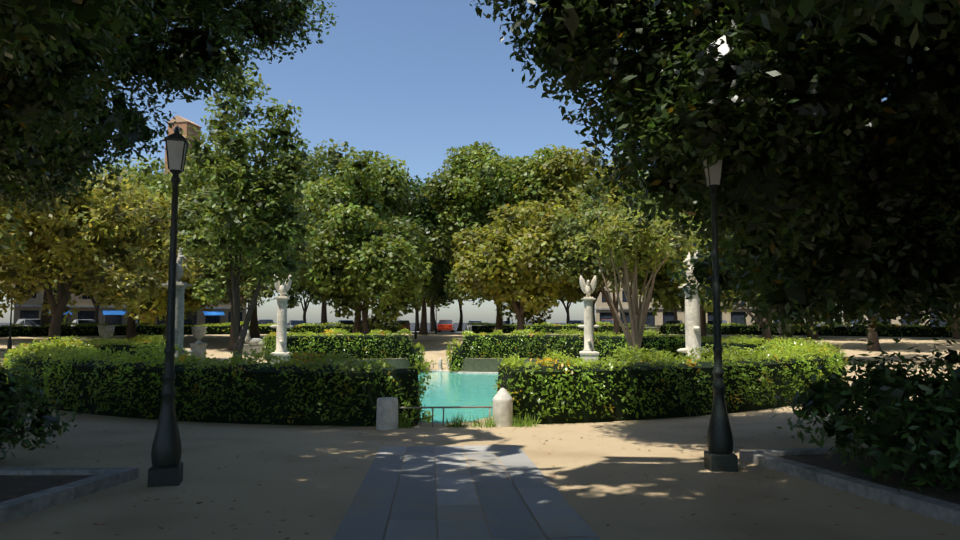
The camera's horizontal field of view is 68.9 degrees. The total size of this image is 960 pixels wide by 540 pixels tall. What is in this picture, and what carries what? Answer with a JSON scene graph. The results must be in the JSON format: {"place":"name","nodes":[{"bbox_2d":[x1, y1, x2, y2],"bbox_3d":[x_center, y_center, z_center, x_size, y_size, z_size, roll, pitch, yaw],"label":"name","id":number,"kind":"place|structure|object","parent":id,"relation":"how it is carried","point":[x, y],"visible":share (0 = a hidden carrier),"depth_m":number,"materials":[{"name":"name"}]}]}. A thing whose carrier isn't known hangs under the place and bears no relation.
{"place":"outdoors","nodes":[
{"label":"outdoors","id":0,"kind":"place"},
{"bbox_2d":[164,115,201,178],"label":"church tower","id":1,"kind":"structure","parent":0,"point":[182,123],"depth_m":171.70,"materials":[{"name":"brick"}]},
{"bbox_2d":[184,319,192,325],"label":"car","id":2,"kind":"object","parent":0,"point":[187,321],"visible":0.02,"depth_m":74.75,"materials":[{"name":"paint"}]},
{"bbox_2d":[0,0,894,322],"label":"sky","id":3,"kind":"structure","parent":0,"point":[411,81],"materials":[{"name":"blue"}]},
{"bbox_2d":[418,370,497,422],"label":"pool water","id":4,"kind":"structure","parent":0,"point":[454,388],"depth_m":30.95,"materials":[{"name":"liquid"}]},
{"bbox_2d":[332,445,600,539],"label":"paved path","id":5,"kind":"structure","parent":0,"point":[476,494],"depth_m":7.64,"materials":[{"name":"stone"}]},
{"bbox_2d":[0,323,959,539],"bbox_3d":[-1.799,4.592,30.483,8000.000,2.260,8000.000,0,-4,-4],"label":"ground","id":6,"kind":"structure","parent":0,"point":[298,488],"depth_m":9.17,"materials":[{"name":"beige sand"}]},
{"bbox_2d":[7,283,15,350],"bbox_3d":[-28.696,2.746,42.843,0.340,4.440,0.340,0,-4,-4],"label":"lamp post","id":7,"kind":"object","parent":6,"relation":"on","point":[9,344],"visible":0.52,"depth_m":42.72,"materials":[{"name":"metal"}]},
{"bbox_2d":[0,193,31,257],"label":"dark tree","id":8,"kind":"object","parent":6,"relation":"on","point":[7,236],"visible":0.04,"depth_m":27.21,"materials":[{"name":"green plant"}]},
{"bbox_2d":[0,219,40,262],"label":"dark tree","id":9,"kind":"object","parent":6,"relation":"on","point":[20,251],"depth_m":36.54,"materials":[{"name":"green plant"}]},
{"bbox_2d":[16,319,40,325],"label":"car","id":10,"kind":"object","parent":6,"relation":"on","point":[31,322],"visible":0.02,"depth_m":65.16,"materials":[{"name":"paint"}]},
{"bbox_2d":[0,349,83,459],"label":"bush","id":11,"kind":"object","parent":6,"relation":"on","point":[11,410],"visible":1,"depth_m":9.86,"materials":[{"name":"green plant"}]},
{"bbox_2d":[0,169,155,325],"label":"tree","id":12,"kind":"object","parent":6,"relation":"on","point":[44,320],"depth_m":60.90,"materials":[{"name":"green plant"}]},
{"bbox_2d":[71,319,95,325],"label":"car","id":13,"kind":"object","parent":6,"relation":"on","point":[77,321],"visible":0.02,"depth_m":68.92,"materials":[{"name":"paint"}]},
{"bbox_2d":[55,283,120,322],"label":"street tree","id":14,"kind":"object","parent":6,"relation":"on","point":[96,318],"depth_m":86.24,"materials":[{"name":"brown plant"}]},
{"bbox_2d":[0,168,203,346],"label":"yellow tree","id":15,"kind":"object","parent":6,"relation":"on","point":[80,236],"visible":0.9,"depth_m":34.40,"materials":[{"name":"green plant"}]},
{"bbox_2d":[97,325,115,344],"bbox_3d":[-19.438,3.874,36.359,0.960,2.000,0.960,2,-5,-21],"label":"urn","id":16,"kind":"object","parent":6,"relation":"on","point":[105,331],"visible":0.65,"depth_m":36.13,"materials":[{"name":"stone"}]},
{"bbox_2d":[51,184,171,339],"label":"tree","id":17,"kind":"object","parent":6,"relation":"on","point":[131,329],"visible":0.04,"depth_m":57.39,"materials":[{"name":"green plant"}]},
{"bbox_2d":[13,288,247,325],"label":"building","id":18,"kind":"structure","parent":6,"relation":"on","point":[30,308],"depth_m":97.40,"materials":[{"name":"paint"}]},
{"bbox_2d":[95,155,208,188],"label":"tree","id":19,"kind":"object","parent":6,"relation":"on","point":[147,169],"visible":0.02,"depth_m":71.66,"materials":[{"name":"green plant"}]},
{"bbox_2d":[147,127,188,486],"bbox_3d":[-3.883,0.416,8.811,0.350,4.520,0.350,1,-4,-15],"label":"lamp post","id":20,"kind":"object","parent":6,"relation":"on","point":[165,468],"visible":1,"depth_m":8.70,"materials":[{"name":"metal"}]},
{"bbox_2d":[0,0,337,213],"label":"tree","id":21,"kind":"object","parent":6,"relation":"on","point":[53,54],"visible":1,"depth_m":15.31,"materials":[{"name":"green plant"}]},
{"bbox_2d":[97,184,244,342],"bbox_3d":[-23.454,-0.094,52.606,11.596,11.898,11.587,0,-4,-4],"label":"tree","id":22,"kind":"object","parent":6,"relation":"on","point":[153,309],"visible":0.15,"depth_m":49.61,"materials":[{"name":"green plant"}]},
{"bbox_2d":[160,249,191,361],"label":"statue column","id":23,"kind":"structure","parent":6,"relation":"on","point":[181,286],"depth_m":23.96,"materials":[{"name":"stone"}]},
{"bbox_2d":[189,326,207,361],"bbox_3d":[-15.718,4.160,39.106,0.960,2.000,0.960,2,-5,-21],"label":"urn","id":24,"kind":"object","parent":6,"relation":"on","point":[198,346],"visible":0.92,"depth_m":38.80,"materials":[{"name":"stone"}]},
{"bbox_2d":[0,321,403,336],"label":"hedge","id":25,"kind":"object","parent":6,"relation":"on","point":[75,329],"visible":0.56,"depth_m":66.01,"materials":[{"name":"green plant"}]},
{"bbox_2d":[187,279,239,324],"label":"street tree","id":26,"kind":"object","parent":6,"relation":"on","point":[192,315],"depth_m":87.81,"materials":[{"name":"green plant"}]},
{"bbox_2d":[0,333,434,425],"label":"hedge","id":27,"kind":"object","parent":6,"relation":"on","point":[120,378],"visible":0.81,"depth_m":15.72,"materials":[{"name":"green plant"}]},
{"bbox_2d":[133,125,320,338],"bbox_3d":[-21.249,-3.333,62.380,12.778,19.216,17.302,-1,-5,18],"label":"tree","id":28,"kind":"object","parent":6,"relation":"on","point":[194,184],"visible":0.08,"depth_m":59.16,"materials":[{"name":"green plant"}]},
{"bbox_2d":[162,182,318,350],"bbox_3d":[-17.205,-0.372,49.603,11.092,12.421,10.489,2,-5,-24],"label":"tree","id":29,"kind":"object","parent":6,"relation":"on","point":[190,214],"visible":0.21,"depth_m":47.97,"materials":[{"name":"green plant"}]},
{"bbox_2d":[169,48,321,359],"bbox_3d":[-10.133,-1.668,29.749,5.547,15.045,5.902,-3,-5,38],"label":"columnar tree","id":30,"kind":"object","parent":6,"relation":"on","point":[236,227],"visible":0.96,"depth_m":29.57,"materials":[{"name":"green plant"}]},
{"bbox_2d":[242,330,264,354],"bbox_3d":[-14.797,4.714,45.643,1.774,1.620,0.800,3,-5,-34],"label":"sphinx","id":31,"kind":"object","parent":6,"relation":"on","point":[253,342],"visible":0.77,"depth_m":45.37,"materials":[{"name":"stone"}]},
{"bbox_2d":[258,319,273,324],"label":"car","id":32,"kind":"object","parent":6,"relation":"on","point":[264,321],"depth_m":78.17,"materials":[{"name":"paint"}]},
{"bbox_2d":[270,274,293,363],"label":"statue column","id":33,"kind":"structure","parent":6,"relation":"on","point":[282,326],"depth_m":36.97,"materials":[{"name":"stone"}]},
{"bbox_2d":[288,320,306,325],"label":"car","id":34,"kind":"object","parent":6,"relation":"on","point":[294,322],"visible":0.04,"depth_m":80.74,"materials":[{"name":"paint"}]},
{"bbox_2d":[277,272,321,322],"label":"street tree","id":35,"kind":"object","parent":6,"relation":"on","point":[292,301],"visible":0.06,"depth_m":98.16,"materials":[{"name":"green plant"}]},
{"bbox_2d":[260,150,397,325],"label":"tree","id":36,"kind":"object","parent":6,"relation":"on","point":[294,287],"visible":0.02,"depth_m":76.53,"materials":[{"name":"green plant"}]},
{"bbox_2d":[258,328,425,371],"bbox_3d":[-8.178,5.495,43.209,10.502,3.911,3.198,2,-5,-25],"label":"hedge","id":37,"kind":"object","parent":6,"relation":"on","point":[371,345],"visible":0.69,"depth_m":43.02,"materials":[{"name":"green plant"}]},
{"bbox_2d":[338,320,353,325],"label":"car","id":38,"kind":"object","parent":6,"relation":"on","point":[350,322],"visible":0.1,"depth_m":81.45,"materials":[{"name":"paint"}]},
{"bbox_2d":[284,138,419,333],"bbox_3d":[-10.978,-2.370,62.111,12.822,17.746,17.519,3,-5,-38],"label":"tree","id":39,"kind":"object","parent":6,"relation":"on","point":[375,187],"visible":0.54,"depth_m":57.95,"materials":[{"name":"green plant"}]},
{"bbox_2d":[295,202,432,334],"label":"tree","id":40,"kind":"object","parent":6,"relation":"on","point":[358,260],"visible":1,"depth_m":51.43,"materials":[{"name":"green plant"}]},
{"bbox_2d":[395,320,409,329],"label":"car","id":41,"kind":"object","parent":6,"relation":"on","point":[407,324],"visible":0.46,"depth_m":83.21,"materials":[{"name":"paint"}]},
{"bbox_2d":[414,308,416,338],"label":"lamp post","id":42,"kind":"object","parent":6,"relation":"on","point":[415,335],"visible":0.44,"depth_m":65.25,"materials":[{"name":"metal"}]},
{"bbox_2d":[393,198,459,331],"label":"tree","id":43,"kind":"object","parent":6,"relation":"on","point":[432,321],"depth_m":89.20,"materials":[{"name":"green plant"}]},
{"bbox_2d":[398,175,457,334],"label":"tree","id":44,"kind":"object","parent":6,"relation":"on","point":[425,216],"visible":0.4,"depth_m":72.51,"materials":[{"name":"green plant"}]},
{"bbox_2d":[414,264,452,330],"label":"street tree","id":45,"kind":"object","parent":6,"relation":"on","point":[428,301],"visible":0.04,"depth_m":96.73,"materials":[{"name":"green plant"}]},
{"bbox_2d":[435,294,437,333],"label":"lamp post","id":46,"kind":"object","parent":6,"relation":"on","point":[436,319],"visible":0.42,"depth_m":74.43,"materials":[{"name":"metal"}]},
{"bbox_2d":[376,358,512,429],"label":"bollards","id":47,"kind":"object","parent":6,"relation":"on","point":[387,414],"visible":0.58,"depth_m":14.82,"materials":[{"name":"stone"}]},
{"bbox_2d":[437,320,453,331],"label":"car","id":48,"kind":"object","parent":6,"relation":"on","point":[445,325],"visible":1,"depth_m":83.00,"materials":[{"name":"paint"}]},
{"bbox_2d":[442,257,490,330],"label":"street tree","id":49,"kind":"object","parent":6,"relation":"on","point":[460,326],"depth_m":97.20,"materials":[{"name":"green plant"}]},
{"bbox_2d":[398,358,539,428],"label":"grass tufts","id":50,"kind":"object","parent":6,"relation":"on","point":[455,424],"visible":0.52,"depth_m":14.83,"materials":[{"name":"green plant"}]},
{"bbox_2d":[467,320,482,330],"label":"car","id":51,"kind":"object","parent":6,"relation":"on","point":[476,321],"visible":0.27,"depth_m":84.08,"materials":[{"name":"paint"}]},
{"bbox_2d":[10,424,944,539],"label":"fallen leaves","id":52,"kind":"object","parent":6,"relation":"on","point":[443,481],"visible":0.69,"depth_m":8.28,"materials":[{"name":"brown plant"}]},
{"bbox_2d":[0,446,959,525],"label":"bed kerbs","id":53,"kind":"structure","parent":6,"relation":"on","point":[25,491],"depth_m":8.26,"materials":[{"name":"stone"}]},
{"bbox_2d":[420,141,582,334],"bbox_3d":[1.885,-2.811,63.103,14.933,18.687,13.127,0,-4,-4],"label":"tree","id":54,"kind":"object","parent":6,"relation":"on","point":[473,188],"visible":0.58,"depth_m":61.48,"materials":[{"name":"green plant"}]},
{"bbox_2d":[503,320,511,325],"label":"car","id":55,"kind":"object","parent":6,"relation":"on","point":[506,322],"depth_m":83.45,"materials":[{"name":"paint"}]},
{"bbox_2d":[450,200,587,334],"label":"tree","id":56,"kind":"object","parent":6,"relation":"on","point":[504,265],"visible":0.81,"depth_m":53.03,"materials":[{"name":"green plant"}]},
{"bbox_2d":[495,155,563,324],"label":"tree","id":57,"kind":"object","parent":6,"relation":"on","point":[512,167],"depth_m":76.36,"materials":[{"name":"green plant"}]},
{"bbox_2d":[532,320,547,325],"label":"car","id":58,"kind":"object","parent":6,"relation":"on","point":[536,321],"depth_m":82.37,"materials":[{"name":"paint"}]},
{"bbox_2d":[446,329,684,372],"bbox_3d":[4.929,5.475,42.456,15.809,4.072,4.272,-2,-5,29],"label":"hedge","id":59,"kind":"object","parent":6,"relation":"on","point":[492,345],"visible":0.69,"depth_m":43.06,"materials":[{"name":"green plant"}]},
{"bbox_2d":[567,320,583,325],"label":"car","id":60,"kind":"object","parent":6,"relation":"on","point":[581,322],"visible":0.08,"depth_m":82.69,"materials":[{"name":"paint"}]},
{"bbox_2d":[545,275,607,323],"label":"street tree","id":61,"kind":"object","parent":6,"relation":"on","point":[567,310],"depth_m":101.09,"materials":[{"name":"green plant"}]},
{"bbox_2d":[516,145,658,334],"bbox_3d":[10.068,-2.114,61.633,15.886,17.004,15.491,0,-4,-4],"label":"tree","id":62,"kind":"object","parent":6,"relation":"on","point":[568,193],"visible":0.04,"depth_m":59.04,"materials":[{"name":"green plant"}]},
{"bbox_2d":[578,275,599,361],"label":"eagle column","id":63,"kind":"structure","parent":6,"relation":"on","point":[588,326],"depth_m":38.09,"materials":[{"name":"stone"}]},
{"bbox_2d":[535,176,672,334],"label":"tree","id":64,"kind":"object","parent":6,"relation":"on","point":[577,271],"visible":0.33,"depth_m":50.65,"materials":[{"name":"green plant"}]},
{"bbox_2d":[599,319,613,325],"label":"car","id":65,"kind":"object","parent":6,"relation":"on","point":[608,320],"visible":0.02,"depth_m":80.35,"materials":[{"name":"paint"}]},
{"bbox_2d":[560,206,706,361],"bbox_3d":[7.655,1.413,34.764,7.134,9.522,7.339,0,-4,-4],"label":"tree","id":66,"kind":"object","parent":6,"relation":"on","point":[623,242],"visible":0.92,"depth_m":33.98,"materials":[{"name":"green plant"}]},
{"bbox_2d":[645,327,659,335],"bbox_3d":[9.956,4.292,40.361,0.960,2.000,0.960,2,-5,-21],"label":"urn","id":67,"kind":"object","parent":6,"relation":"on","point":[653,328],"visible":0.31,"depth_m":40.09,"materials":[{"name":"stone"}]},
{"bbox_2d":[632,284,683,319],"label":"street tree","id":68,"kind":"object","parent":6,"relation":"on","point":[675,315],"depth_m":91.76,"materials":[{"name":"green plant"}]},
{"bbox_2d":[490,334,848,424],"bbox_3d":[8.780,3.851,24.986,7.925,2.958,25.387,-2,-5,28],"label":"hedge","id":69,"kind":"object","parent":6,"relation":"on","point":[577,390],"visible":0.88,"depth_m":16.41,"materials":[{"name":"green plant"}]},
{"bbox_2d":[665,320,682,325],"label":"car","id":70,"kind":"object","parent":6,"relation":"on","point":[674,321],"visible":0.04,"depth_m":77.84,"materials":[{"name":"paint"}]},
{"bbox_2d":[614,170,746,335],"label":"tree","id":71,"kind":"object","parent":6,"relation":"on","point":[640,193],"depth_m":57.87,"materials":[{"name":"green plant"}]},
{"bbox_2d":[630,209,740,337],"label":"tree","id":72,"kind":"object","parent":6,"relation":"on","point":[665,293],"visible":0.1,"depth_m":52.51,"materials":[{"name":"green plant"}]},
{"bbox_2d":[595,275,775,325],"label":"building","id":73,"kind":"structure","parent":6,"relation":"on","point":[603,311],"depth_m":109.44,"materials":[{"name":"paint"}]},
{"bbox_2d":[677,250,709,359],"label":"eagle column","id":74,"kind":"structure","parent":6,"relation":"on","point":[692,328],"depth_m":25.12,"materials":[{"name":"stone"}]},
{"bbox_2d":[465,321,952,336],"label":"hedge","id":75,"kind":"object","parent":6,"relation":"on","point":[907,330],"visible":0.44,"depth_m":67.96,"materials":[{"name":"green plant"}]},
{"bbox_2d":[469,0,959,336],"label":"tree","id":76,"kind":"object","parent":6,"relation":"on","point":[839,187],"visible":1,"depth_m":10.38,"materials":[{"name":"green plant"}]},
{"bbox_2d":[707,320,729,325],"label":"car","id":77,"kind":"object","parent":6,"relation":"on","point":[722,321],"depth_m":76.22,"materials":[{"name":"paint"}]},
{"bbox_2d":[701,154,737,471],"bbox_3d":[3.282,0.497,9.710,0.350,4.520,0.350,0,-4,2],"label":"lamp post","id":78,"kind":"object","parent":6,"relation":"on","point":[719,456],"visible":0.92,"depth_m":9.59,"materials":[{"name":"metal"}]},
{"bbox_2d":[736,293,760,323],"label":"street tree","id":79,"kind":"object","parent":6,"relation":"on","point":[755,298],"depth_m":91.65,"materials":[{"name":"green plant"}]},
{"bbox_2d":[672,220,829,343],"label":"tree","id":80,"kind":"object","parent":6,"relation":"on","point":[766,333],"visible":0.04,"depth_m":36.80,"materials":[{"name":"green plant"}]},
{"bbox_2d":[807,322,819,338],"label":"tree","id":81,"kind":"object","parent":6,"relation":"on","point":[812,336],"depth_m":57.26,"materials":[{"name":"brown plant"}]},
{"bbox_2d":[765,338,959,493],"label":"bush","id":82,"kind":"object","parent":6,"relation":"on","point":[922,429],"visible":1,"depth_m":8.17,"materials":[{"name":"green plant"}]},
{"bbox_2d":[867,314,881,350],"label":"tree","id":83,"kind":"object","parent":6,"relation":"on","point":[872,336],"depth_m":43.15,"materials":[{"name":"brown plant"}]},
{"bbox_2d":[842,308,946,326],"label":"building","id":84,"kind":"structure","parent":6,"relation":"on","point":[896,321],"depth_m":91.87,"materials":[{"name":"paint"}]},
{"bbox_2d":[857,336,959,422],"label":"bush","id":85,"kind":"object","parent":6,"relation":"on","point":[953,358],"visible":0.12,"depth_m":11.32,"materials":[{"name":"green plant"}]},
{"bbox_2d":[908,302,959,338],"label":"tree","id":86,"kind":"object","parent":6,"relation":"on","point":[955,334],"depth_m":52.16,"materials":[{"name":"brown plant"}]},
{"bbox_2d":[775,324,791,344],"bbox_3d":[17.142,4.017,39.368,0.960,2.000,0.960,2,-5,-21],"label":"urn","id":87,"kind":"object","parent":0,"point":[784,335],"visible":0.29,"depth_m":39.28,"materials":[{"name":"stone"}]}
]}

